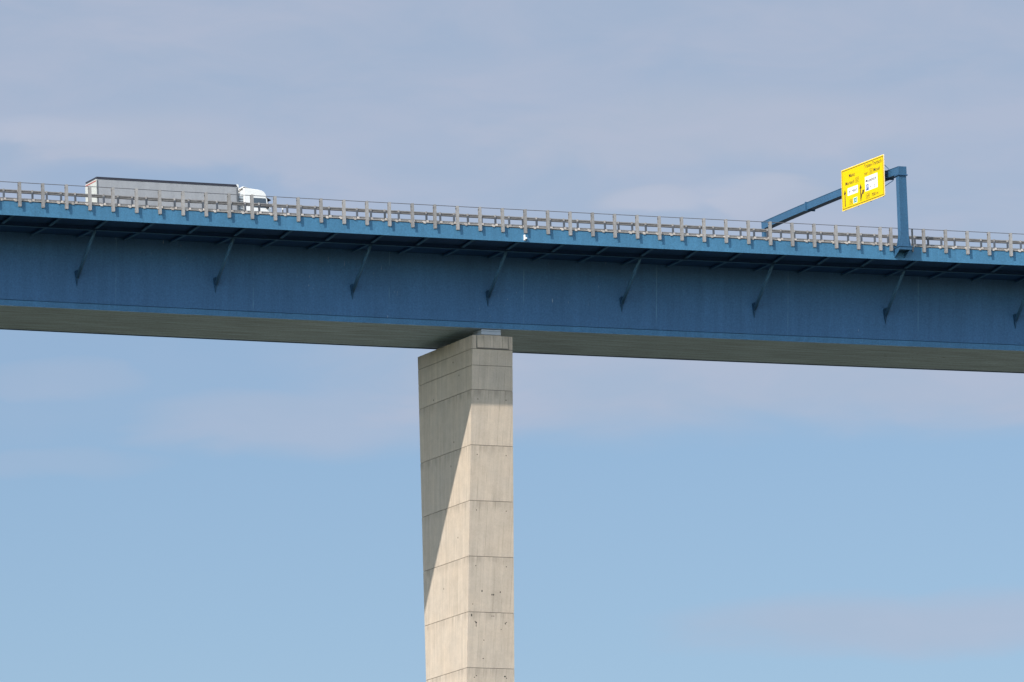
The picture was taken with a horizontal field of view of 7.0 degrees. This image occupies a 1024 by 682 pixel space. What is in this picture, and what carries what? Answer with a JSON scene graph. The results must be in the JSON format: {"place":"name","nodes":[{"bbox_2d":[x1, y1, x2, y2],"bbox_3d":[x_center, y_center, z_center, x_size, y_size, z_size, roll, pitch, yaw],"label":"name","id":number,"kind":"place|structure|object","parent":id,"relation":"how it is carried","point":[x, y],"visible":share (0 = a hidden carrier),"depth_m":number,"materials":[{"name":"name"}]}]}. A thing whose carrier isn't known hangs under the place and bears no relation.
{"place":"outdoors","nodes":[
{"label":"outdoors","id":0,"kind":"place"},
{"bbox_2d":[0,0,1023,681],"label":"sky","id":1,"kind":"structure","parent":0,"point":[172,509],"materials":[{"name":"blue"}]},
{"bbox_3d":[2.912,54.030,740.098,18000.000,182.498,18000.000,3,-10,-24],"label":"ground","id":2,"kind":"structure","parent":0,"visible":0},
{"bbox_2d":[418,329,513,681],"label":"bridge pier","id":3,"kind":"structure","parent":2,"relation":"on","point":[465,386],"depth_m":756.19,"materials":[{"name":"concrete"}]},
{"bbox_2d":[0,199,1023,372],"bbox_3d":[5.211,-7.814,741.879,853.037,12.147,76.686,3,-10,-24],"label":"road bridge","id":4,"kind":"structure","parent":3,"relation":"on","point":[152,272],"depth_m":758.13,"materials":[{"name":"blue paint"}]},
{"bbox_2d":[0,181,1016,255],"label":"bridge railing","id":5,"kind":"object","parent":4,"relation":"attached to","point":[502,219],"visible":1,"depth_m":750.01,"materials":[{"name":"metal"}]},
{"bbox_2d":[761,166,912,257],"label":"sign gantry","id":6,"kind":"object","parent":4,"relation":"attached to","point":[899,173],"visible":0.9,"depth_m":765.83,"materials":[{"name":"blue metal"}]},
{"bbox_2d":[841,154,891,211],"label":"road sign","id":7,"kind":"object","parent":6,"relation":"hanging from","point":[862,183],"visible":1,"depth_m":771.08,"materials":[{"name":"yellow metal"}]},
{"bbox_3d":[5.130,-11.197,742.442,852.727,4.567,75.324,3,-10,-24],"label":"road","id":8,"kind":"structure","parent":0,"visible":0},
{"bbox_2d":[85,177,270,211],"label":"lorry","id":9,"kind":"object","parent":8,"relation":"on","point":[170,187],"visible":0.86,"depth_m":743.43,"materials":[{"name":"paint"}]},
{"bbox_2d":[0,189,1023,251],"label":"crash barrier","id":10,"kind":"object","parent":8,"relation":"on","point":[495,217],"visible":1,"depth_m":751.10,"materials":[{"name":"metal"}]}
]}

